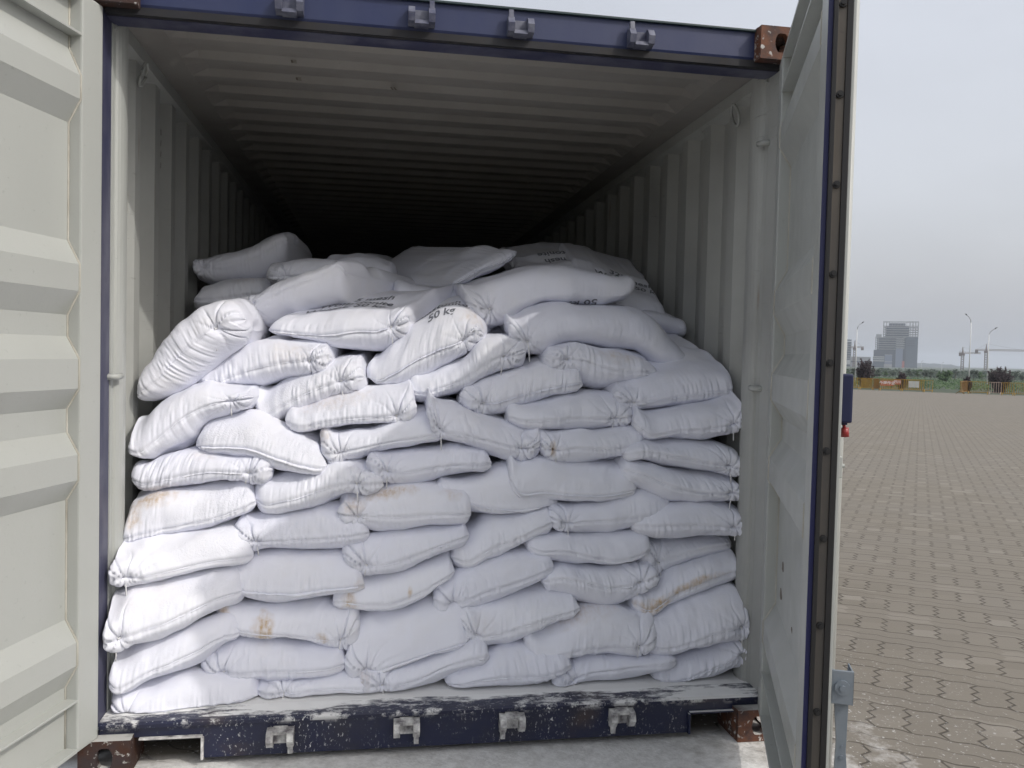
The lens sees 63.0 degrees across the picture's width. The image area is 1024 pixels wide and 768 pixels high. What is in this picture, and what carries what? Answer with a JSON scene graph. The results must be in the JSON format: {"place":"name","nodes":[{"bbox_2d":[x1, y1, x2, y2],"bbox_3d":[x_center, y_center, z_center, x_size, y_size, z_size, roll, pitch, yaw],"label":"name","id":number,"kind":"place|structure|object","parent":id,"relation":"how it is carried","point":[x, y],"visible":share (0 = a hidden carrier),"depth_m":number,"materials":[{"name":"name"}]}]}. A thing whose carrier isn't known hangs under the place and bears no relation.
{"place":"outdoors","nodes":[
{"label":"outdoors","id":0,"kind":"place"},
{"bbox_2d":[57,389,1023,767],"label":"paved yard","id":1,"kind":"structure","parent":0,"point":[931,611],"depth_m":4.61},
{"bbox_2d":[0,0,859,767],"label":"shipping container","id":2,"kind":"object","parent":1,"relation":"on","point":[700,176],"visible":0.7,"depth_m":2.97,"materials":[{"name":"metal"}]},
{"bbox_2d":[0,0,102,767],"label":"door","id":3,"kind":"structure","parent":2,"relation":"in","point":[51,51],"depth_m":2.50,"materials":[{"name":"beige paint"}]},
{"bbox_2d":[111,663,258,713],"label":"woven sack","id":4,"kind":"object","parent":2,"relation":"in","point":[194,686],"visible":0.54,"depth_m":2.91,"materials":[{"name":"white"}]},
{"bbox_2d":[109,611,239,694],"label":"woven sack","id":5,"kind":"object","parent":4,"relation":"on","point":[196,642],"visible":0.56,"depth_m":2.90,"materials":[{"name":"fabric"}]},
{"bbox_2d":[102,566,244,661],"bbox_3d":[-1.215,0.774,3.213,0.420,0.282,0.886,1,2,-9],"label":"woven sack","id":6,"kind":"object","parent":5,"relation":"on","point":[149,612],"visible":0.71,"depth_m":2.87,"materials":[{"name":"white"}]},
{"bbox_2d":[108,516,254,595],"bbox_3d":[-1.201,0.600,3.255,0.450,0.244,0.877,1,2,-9],"label":"woven sack","id":7,"kind":"object","parent":6,"relation":"on","point":[147,560],"visible":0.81,"depth_m":2.92,"materials":[{"name":"white"}]},
{"bbox_2d":[123,480,256,541],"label":"woven sack","id":8,"kind":"object","parent":7,"relation":"on","point":[205,505],"visible":0.66,"depth_m":3.01,"materials":[{"name":"fabric"}]},
{"bbox_2d":[131,445,274,490],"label":"woven sack","id":9,"kind":"object","parent":8,"relation":"on","point":[194,464],"visible":0.68,"depth_m":3.04,"materials":[{"name":"white"}]},
{"bbox_2d":[128,380,259,459],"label":"woven sack","id":10,"kind":"object","parent":9,"relation":"on","point":[177,421],"visible":0.87,"depth_m":3.07,"materials":[{"name":"white"}]},
{"bbox_2d":[137,297,271,400],"bbox_3d":[-1.212,-0.150,3.396,0.438,0.421,0.625,1,2,-9],"label":"woven sack","id":11,"kind":"object","parent":10,"relation":"on","point":[197,345],"visible":0.91,"depth_m":3.12,"materials":[{"name":"white"}]},
{"bbox_2d":[201,635,345,680],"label":"woven sack","id":12,"kind":"object","parent":4,"relation":"on","point":[271,659],"visible":0.52,"depth_m":3.02,"materials":[{"name":"white"}]},
{"bbox_2d":[216,595,360,650],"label":"woven sack","id":13,"kind":"object","parent":12,"relation":"on","point":[322,620],"visible":0.51,"depth_m":3.06,"materials":[{"name":"white"}]},
{"bbox_2d":[236,548,364,602],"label":"woven sack","id":14,"kind":"object","parent":13,"relation":"on","point":[275,575],"visible":0.64,"depth_m":3.06,"materials":[{"name":"fabric"}]},
{"bbox_2d":[234,498,369,555],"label":"woven sack","id":15,"kind":"object","parent":14,"relation":"on","point":[323,526],"visible":0.62,"depth_m":3.10,"materials":[{"name":"white"}]},
{"bbox_2d":[255,456,383,513],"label":"woven sack","id":16,"kind":"object","parent":15,"relation":"on","point":[280,492],"visible":0.57,"depth_m":3.12,"materials":[{"name":"white"}]},
{"bbox_2d":[196,407,326,474],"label":"woven sack","id":17,"kind":"object","parent":16,"relation":"on","point":[276,443],"visible":0.72,"depth_m":3.12,"materials":[{"name":"fabric"}]},
{"bbox_2d":[285,380,416,432],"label":"woven sack","id":18,"kind":"object","parent":17,"relation":"on","point":[372,402],"visible":0.69,"depth_m":3.24,"materials":[{"name":"white"}]},
{"bbox_2d":[255,350,375,419],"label":"woven sack","id":19,"kind":"object","parent":18,"relation":"on","point":[343,373],"visible":0.65,"depth_m":3.27,"materials":[{"name":"white"}]},
{"bbox_2d":[198,335,353,385],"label":"woven sack","id":20,"kind":"object","parent":19,"relation":"on","point":[274,360],"visible":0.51,"depth_m":3.26,"materials":[{"name":"white"}]},
{"bbox_2d":[243,260,415,326],"bbox_3d":[-0.798,-0.387,3.821,0.416,0.316,1.054,2,2,19],"label":"woven sack","id":21,"kind":"object","parent":20,"relation":"on","point":[344,282],"visible":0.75,"depth_m":3.45,"materials":[{"name":"white"}]},
{"bbox_2d":[266,258,337,283],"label":"woven sack","id":22,"kind":"object","parent":21,"relation":"on","point":[278,272],"visible":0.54,"depth_m":3.78,"materials":[{"name":"white"}]},
{"bbox_2d":[327,253,396,281],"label":"woven sack","id":23,"kind":"object","parent":21,"relation":"on","point":[366,260],"visible":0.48,"depth_m":4.03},
{"bbox_2d":[320,401,440,462],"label":"woven sack","id":24,"kind":"object","parent":16,"relation":"on","point":[350,442],"visible":0.66,"depth_m":3.23,"materials":[{"name":"white"}]},
{"bbox_2d":[410,333,525,401],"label":"woven sack","id":25,"kind":"object","parent":24,"relation":"on","point":[488,354],"visible":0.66,"depth_m":3.40,"materials":[{"name":"white"}]},
{"bbox_2d":[366,296,492,384],"bbox_3d":[-0.310,-0.208,3.787,0.466,0.433,0.920,2,2,7],"label":"woven sack","id":26,"kind":"object","parent":25,"relation":"on","point":[448,331],"visible":0.79,"depth_m":3.41,"materials":[{"name":"white"}]},
{"bbox_2d":[269,284,453,350],"bbox_3d":[-0.573,-0.323,3.765,0.507,0.355,1.083,2,2,19],"label":"woven sack","id":27,"kind":"object","parent":26,"relation":"on","point":[382,321],"visible":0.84,"depth_m":3.40,"materials":[{"name":"white"}]},
{"bbox_2d":[393,280,455,296],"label":"woven sack","id":28,"kind":"object","parent":27,"relation":"on","point":[400,285],"visible":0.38,"depth_m":3.86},
{"bbox_2d":[389,245,516,285],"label":"woven sack","id":29,"kind":"object","parent":27,"relation":"on","point":[433,266],"visible":0.83,"depth_m":4.12,"materials":[{"name":"fabric"}]},
{"bbox_2d":[491,327,504,332],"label":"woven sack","id":30,"kind":"object","parent":25,"relation":"on","point":[496,330],"visible":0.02,"depth_m":3.75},
{"bbox_2d":[194,278,272,308],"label":"woven sack","id":31,"kind":"object","parent":2,"relation":"in","point":[229,289],"visible":0.54,"depth_m":3.86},
{"bbox_2d":[192,232,311,284],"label":"woven sack","id":32,"kind":"object","parent":31,"relation":"on","point":[258,259],"visible":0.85,"depth_m":4.05,"materials":[{"name":"white"}]},
{"bbox_2d":[258,668,364,698],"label":"woven sack","id":33,"kind":"object","parent":2,"relation":"in","point":[342,681],"visible":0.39,"depth_m":3.02,"materials":[{"name":"white"}]},
{"bbox_2d":[365,253,392,259],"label":"woven sack","id":34,"kind":"object","parent":2,"relation":"in","point":[385,257],"visible":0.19,"depth_m":4.88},
{"bbox_2d":[359,639,489,693],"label":"woven sack","id":35,"kind":"object","parent":2,"relation":"in","point":[433,668],"visible":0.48,"depth_m":3.09,"materials":[{"name":"white"}]},
{"bbox_2d":[344,592,468,677],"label":"woven sack","id":36,"kind":"object","parent":35,"relation":"on","point":[390,640],"visible":0.67,"depth_m":3.10,"materials":[{"name":"white"}]},
{"bbox_2d":[333,550,454,610],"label":"woven sack","id":37,"kind":"object","parent":36,"relation":"on","point":[402,589],"visible":0.52,"depth_m":3.13,"materials":[{"name":"fabric"}]},
{"bbox_2d":[342,524,468,576],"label":"woven sack","id":38,"kind":"object","parent":37,"relation":"on","point":[383,552],"visible":0.52,"depth_m":3.14,"materials":[{"name":"white"}]},
{"bbox_2d":[337,479,470,530],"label":"woven sack","id":39,"kind":"object","parent":38,"relation":"on","point":[401,506],"visible":0.62,"depth_m":3.16,"materials":[{"name":"white"}]},
{"bbox_2d":[366,439,491,488],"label":"woven sack","id":40,"kind":"object","parent":39,"relation":"on","point":[422,462],"visible":0.71,"depth_m":3.23,"materials":[{"name":"white"}]},
{"bbox_2d":[444,638,571,687],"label":"woven sack","id":41,"kind":"object","parent":2,"relation":"on","point":[518,662],"visible":0.45,"depth_m":3.13,"materials":[{"name":"fabric"}]},
{"bbox_2d":[460,581,579,645],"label":"woven sack","id":42,"kind":"object","parent":41,"relation":"on","point":[525,612],"visible":0.55,"depth_m":3.17,"materials":[{"name":"white"}]},
{"bbox_2d":[432,543,553,610],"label":"woven sack","id":43,"kind":"object","parent":42,"relation":"on","point":[515,569],"visible":0.45,"depth_m":3.19,"materials":[{"name":"white"}]},
{"bbox_2d":[450,506,551,567],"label":"woven sack","id":44,"kind":"object","parent":43,"relation":"on","point":[492,535],"visible":0.58,"depth_m":3.23,"materials":[{"name":"fabric"}]},
{"bbox_2d":[436,455,557,513],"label":"woven sack","id":45,"kind":"object","parent":44,"relation":"on","point":[489,491],"visible":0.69,"depth_m":3.27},
{"bbox_2d":[551,653,676,686],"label":"woven sack","id":46,"kind":"object","parent":2,"relation":"in","point":[601,666],"visible":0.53,"depth_m":3.21,"materials":[{"name":"white"}]},
{"bbox_2d":[522,600,656,658],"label":"woven sack","id":47,"kind":"object","parent":46,"relation":"on","point":[622,628],"visible":0.59,"depth_m":3.21,"materials":[{"name":"white"}]},
{"bbox_2d":[540,560,659,604],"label":"woven sack","id":48,"kind":"object","parent":47,"relation":"on","point":[594,583],"visible":0.54,"depth_m":3.26,"materials":[{"name":"white"}]},
{"bbox_2d":[523,528,650,564],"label":"woven sack","id":49,"kind":"object","parent":48,"relation":"on","point":[619,546],"visible":0.59,"depth_m":3.27,"materials":[{"name":"fabric"}]},
{"bbox_2d":[548,488,669,534],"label":"woven sack","id":50,"kind":"object","parent":49,"relation":"on","point":[639,505],"visible":0.43,"depth_m":3.30,"materials":[{"name":"white"}]},
{"bbox_2d":[502,453,636,501],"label":"woven sack","id":51,"kind":"object","parent":50,"relation":"on","point":[539,475],"visible":0.7,"depth_m":3.29,"materials":[{"name":"fabric"}]},
{"bbox_2d":[421,387,540,460],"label":"woven sack","id":52,"kind":"object","parent":51,"relation":"on","point":[449,418],"visible":0.77,"depth_m":3.28,"materials":[{"name":"white"}]},
{"bbox_2d":[449,354,582,414],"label":"woven sack","id":53,"kind":"object","parent":52,"relation":"on","point":[535,378],"visible":0.62,"depth_m":3.40,"materials":[{"name":"white"}]},
{"bbox_2d":[539,421,644,462],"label":"woven sack","id":54,"kind":"object","parent":51,"relation":"on","point":[580,445],"visible":0.55,"depth_m":3.34,"materials":[{"name":"white"}]},
{"bbox_2d":[502,387,631,429],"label":"woven sack","id":55,"kind":"object","parent":54,"relation":"on","point":[582,407],"visible":0.68,"depth_m":3.39,"materials":[{"name":"white"}]},
{"bbox_2d":[526,342,655,389],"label":"woven sack","id":56,"kind":"object","parent":55,"relation":"on","point":[598,368],"visible":0.66,"depth_m":3.46,"materials":[{"name":"white"}]},
{"bbox_2d":[497,301,684,362],"bbox_3d":[0.311,-0.236,3.872,0.804,0.317,0.766,1,2,-9],"label":"woven sack","id":57,"kind":"object","parent":56,"relation":"on","point":[539,328],"visible":0.72,"depth_m":3.52,"materials":[{"name":"white"}]},
{"bbox_2d":[453,265,634,327],"bbox_3d":[0.113,-0.403,3.908,0.770,0.311,0.716,1,2,-9],"label":"woven sack","id":58,"kind":"object","parent":57,"relation":"on","point":[492,300],"visible":0.79,"depth_m":3.58,"materials":[{"name":"white"}]},
{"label":"woven sack","id":59,"kind":"object","parent":58,"relation":"on","visible":0},
{"bbox_2d":[500,242,605,271],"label":"woven sack","id":60,"kind":"object","parent":59,"relation":"on","point":[542,253],"visible":0.46,"depth_m":4.39,"materials":[{"name":"grey"}]},
{"bbox_2d":[558,243,664,312],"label":"woven sack","id":61,"kind":"object","parent":57,"relation":"on","point":[642,296],"visible":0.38,"depth_m":4.23,"materials":[{"name":"grey"}]},
{"bbox_2d":[649,641,746,681],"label":"woven sack","id":62,"kind":"object","parent":2,"relation":"in","point":[706,662],"visible":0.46,"depth_m":3.26,"materials":[{"name":"white"}]},
{"bbox_2d":[649,581,749,654],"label":"woven sack","id":63,"kind":"object","parent":62,"relation":"on","point":[717,614],"visible":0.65,"depth_m":3.25,"materials":[{"name":"white"}]},
{"bbox_2d":[626,549,735,615],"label":"woven sack","id":64,"kind":"object","parent":63,"relation":"on","point":[678,582],"visible":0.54,"depth_m":3.31,"materials":[{"name":"fabric"}]},
{"bbox_2d":[638,535,730,575],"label":"woven sack","id":65,"kind":"object","parent":64,"relation":"on","point":[663,554],"visible":0.31,"depth_m":3.38,"materials":[{"name":"white"}]},
{"bbox_2d":[627,501,741,539],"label":"woven sack","id":66,"kind":"object","parent":65,"relation":"on","point":[677,519],"visible":0.48,"depth_m":3.29,"materials":[{"name":"white"}]},
{"bbox_2d":[613,456,738,508],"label":"woven sack","id":67,"kind":"object","parent":66,"relation":"on","point":[670,483],"visible":0.69,"depth_m":3.32,"materials":[{"name":"white"}]},
{"bbox_2d":[621,438,739,482],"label":"woven sack","id":68,"kind":"object","parent":67,"relation":"on","point":[710,455],"visible":0.68,"depth_m":3.33,"materials":[{"name":"white"}]},
{"bbox_2d":[630,391,741,440],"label":"woven sack","id":69,"kind":"object","parent":68,"relation":"on","point":[711,418],"visible":0.66,"depth_m":3.35,"materials":[{"name":"white"}]},
{"bbox_2d":[602,333,732,408],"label":"woven sack","id":70,"kind":"object","parent":69,"relation":"on","point":[695,374],"visible":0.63,"depth_m":3.44,"materials":[{"name":"white"}]},
{"bbox_2d":[642,310,686,336],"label":"woven sack","id":71,"kind":"object","parent":70,"relation":"on","point":[668,323],"visible":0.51,"depth_m":3.90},
{"bbox_2d":[758,0,859,767],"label":"door","id":72,"kind":"structure","parent":2,"relation":"in","point":[810,393],"depth_m":2.09,"materials":[{"name":"beige paint"}]},
{"bbox_2d":[873,378,879,389],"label":"crowd barrier","id":73,"kind":"object","parent":1,"relation":"on","point":[876,384],"visible":0.9,"depth_m":78.37,"materials":[{"name":"metal"}]},
{"bbox_2d":[879,379,901,390],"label":"crowd barrier","id":74,"kind":"object","parent":1,"relation":"on","point":[887,383],"visible":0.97,"depth_m":77.38,"materials":[{"name":"yellow paint"}]},
{"bbox_2d":[902,379,923,390],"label":"crowd barrier","id":75,"kind":"object","parent":1,"relation":"on","point":[911,384],"visible":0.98,"depth_m":76.25,"materials":[{"name":"metal"}]},
{"bbox_2d":[957,381,970,393],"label":"crowd barrier","id":76,"kind":"object","parent":1,"relation":"on","point":[966,385],"visible":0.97,"depth_m":73.38,"materials":[{"name":"metal"}]},
{"bbox_2d":[989,382,1001,394],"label":"crowd barrier","id":77,"kind":"object","parent":1,"relation":"on","point":[996,387],"visible":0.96,"depth_m":72.67,"materials":[{"name":"metal"}]},
{"bbox_2d":[1001,382,1013,395],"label":"crowd barrier","id":78,"kind":"object","parent":1,"relation":"on","point":[1007,389],"visible":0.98,"depth_m":71.91,"materials":[{"name":"metal"}]},
{"bbox_2d":[444,0,1023,368],"label":"sky","id":79,"kind":"structure","parent":0,"point":[937,234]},
{"bbox_2d":[872,362,967,367],"bbox_3d":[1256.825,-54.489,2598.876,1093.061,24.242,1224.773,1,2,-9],"label":"hill","id":80,"kind":"structure","parent":0,"point":[935,365],"depth_m":2221.22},
{"bbox_2d":[846,366,1023,395],"bbox_3d":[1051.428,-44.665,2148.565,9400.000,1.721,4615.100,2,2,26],"label":"grass field","id":81,"kind":"structure","parent":0,"point":[949,390],"depth_m":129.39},
{"bbox_2d":[846,339,851,366],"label":"tower block","id":82,"kind":"structure","parent":81,"relation":"on","point":[849,344],"depth_m":1205.51,"materials":[{"name":"concrete"}]},
{"bbox_2d":[853,378,859,388],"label":"crowd barrier","id":83,"kind":"object","parent":81,"relation":"on","point":[857,383],"visible":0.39,"depth_m":79.49,"materials":[{"name":"metal"}]},
{"bbox_2d":[850,342,863,367],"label":"tower crane","id":84,"kind":"object","parent":81,"relation":"on","point":[861,347],"visible":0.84,"depth_m":831.15,"materials":[{"name":"white"}]},
{"bbox_2d":[855,322,862,379],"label":"street lamp","id":85,"kind":"object","parent":81,"relation":"on","point":[856,355],"visible":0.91,"depth_m":138.57,"materials":[{"name":"metal"}]},
{"bbox_2d":[850,357,870,366],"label":"grey hall","id":86,"kind":"structure","parent":81,"relation":"on","point":[858,360],"depth_m":1061.93,"materials":[{"name":"concrete"}]},
{"bbox_2d":[855,358,874,387],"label":"purple shrub","id":87,"kind":"object","parent":81,"relation":"on","point":[863,370],"visible":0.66,"depth_m":87.30,"materials":[{"name":"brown plant"}]},
{"bbox_2d":[860,378,872,389],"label":"crowd barrier","id":88,"kind":"object","parent":81,"relation":"on","point":[866,384],"visible":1,"depth_m":79.17,"materials":[{"name":"yellow paint"}]},
{"bbox_2d":[874,370,880,376],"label":"young tree","id":89,"kind":"object","parent":81,"relation":"on","point":[877,373],"visible":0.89,"depth_m":173.95,"materials":[{"name":"green plant"}]},
{"bbox_2d":[871,356,891,367],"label":"office block","id":90,"kind":"structure","parent":81,"relation":"on","point":[878,361],"depth_m":1143.73,"materials":[{"name":"grey"}]},
{"bbox_2d":[884,355,891,363],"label":"blue grey shed","id":91,"kind":"structure","parent":81,"relation":"on","point":[888,359],"depth_m":1148.32,"materials":[{"name":"blue"}]},
{"bbox_2d":[874,321,918,367],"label":"unfinished tower","id":92,"kind":"structure","parent":81,"relation":"on","point":[898,347],"depth_m":1270.56,"materials":[{"name":"concrete"}]},
{"bbox_2d":[896,371,907,388],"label":"purple shrub","id":93,"kind":"object","parent":81,"relation":"on","point":[901,376],"visible":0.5,"depth_m":85.85,"materials":[{"name":"brown plant"}]},
{"bbox_2d":[905,369,915,378],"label":"young tree","id":94,"kind":"object","parent":81,"relation":"on","point":[910,374],"visible":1,"depth_m":171.37,"materials":[{"name":"green plant"}]},
{"bbox_2d":[912,369,922,378],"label":"young tree","id":95,"kind":"object","parent":81,"relation":"on","point":[917,371],"visible":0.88,"depth_m":193.29,"materials":[{"name":"green plant"}]},
{"bbox_2d":[922,370,927,377],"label":"young tree","id":96,"kind":"object","parent":81,"relation":"on","point":[925,372],"visible":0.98,"depth_m":192.76,"materials":[{"name":"green plant"}]},
{"bbox_2d":[847,368,1023,380],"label":"distant tree belt","id":97,"kind":"object","parent":81,"relation":"on","point":[962,375],"visible":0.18,"depth_m":287.46,"materials":[{"name":"green plant"}]},
{"bbox_2d":[936,369,952,380],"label":"young tree","id":98,"kind":"object","parent":81,"relation":"on","point":[945,376],"visible":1,"depth_m":132.70,"materials":[{"name":"green plant"}]},
{"bbox_2d":[952,369,960,379],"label":"young tree","id":99,"kind":"object","parent":81,"relation":"on","point":[954,372],"visible":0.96,"depth_m":211.94,"materials":[{"name":"green plant"}]},
{"bbox_2d":[962,376,972,391],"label":"purple shrub","id":100,"kind":"object","parent":81,"relation":"on","point":[969,386],"visible":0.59,"depth_m":83.22,"materials":[{"name":"brown plant"}]},
{"bbox_2d":[965,314,971,376],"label":"street lamp","id":101,"kind":"object","parent":81,"relation":"on","point":[969,351],"visible":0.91,"depth_m":131.45,"materials":[{"name":"metal"}]},
{"bbox_2d":[959,347,980,370],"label":"tower crane","id":102,"kind":"object","parent":81,"relation":"on","point":[962,353],"visible":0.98,"depth_m":790.45,"materials":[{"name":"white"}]},
{"bbox_2d":[970,370,978,380],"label":"young tree","id":103,"kind":"object","parent":81,"relation":"on","point":[974,373],"visible":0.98,"depth_m":187.67,"materials":[{"name":"green plant"}]},
{"bbox_2d":[978,371,986,378],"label":"young tree","id":104,"kind":"object","parent":81,"relation":"on","point":[980,375],"visible":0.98,"depth_m":187.34,"materials":[{"name":"green plant"}]},
{"bbox_2d":[986,327,997,383],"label":"street lamp","id":105,"kind":"object","parent":81,"relation":"on","point":[988,359],"visible":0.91,"depth_m":130.27,"materials":[{"name":"metal"}]},
{"bbox_2d":[975,344,1018,370],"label":"tower crane","id":106,"kind":"object","parent":81,"relation":"on","point":[985,351],"visible":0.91,"depth_m":781.52,"materials":[{"name":"grey"}]},
{"bbox_2d":[987,366,1012,392],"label":"purple shrub","id":107,"kind":"object","parent":81,"relation":"on","point":[996,375],"visible":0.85,"depth_m":81.62,"materials":[{"name":"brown plant"}]},
{"bbox_2d":[1010,370,1019,378],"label":"young tree","id":108,"kind":"object","parent":81,"relation":"on","point":[1016,373],"visible":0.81,"depth_m":183.77,"materials":[{"name":"green plant"}]}
]}

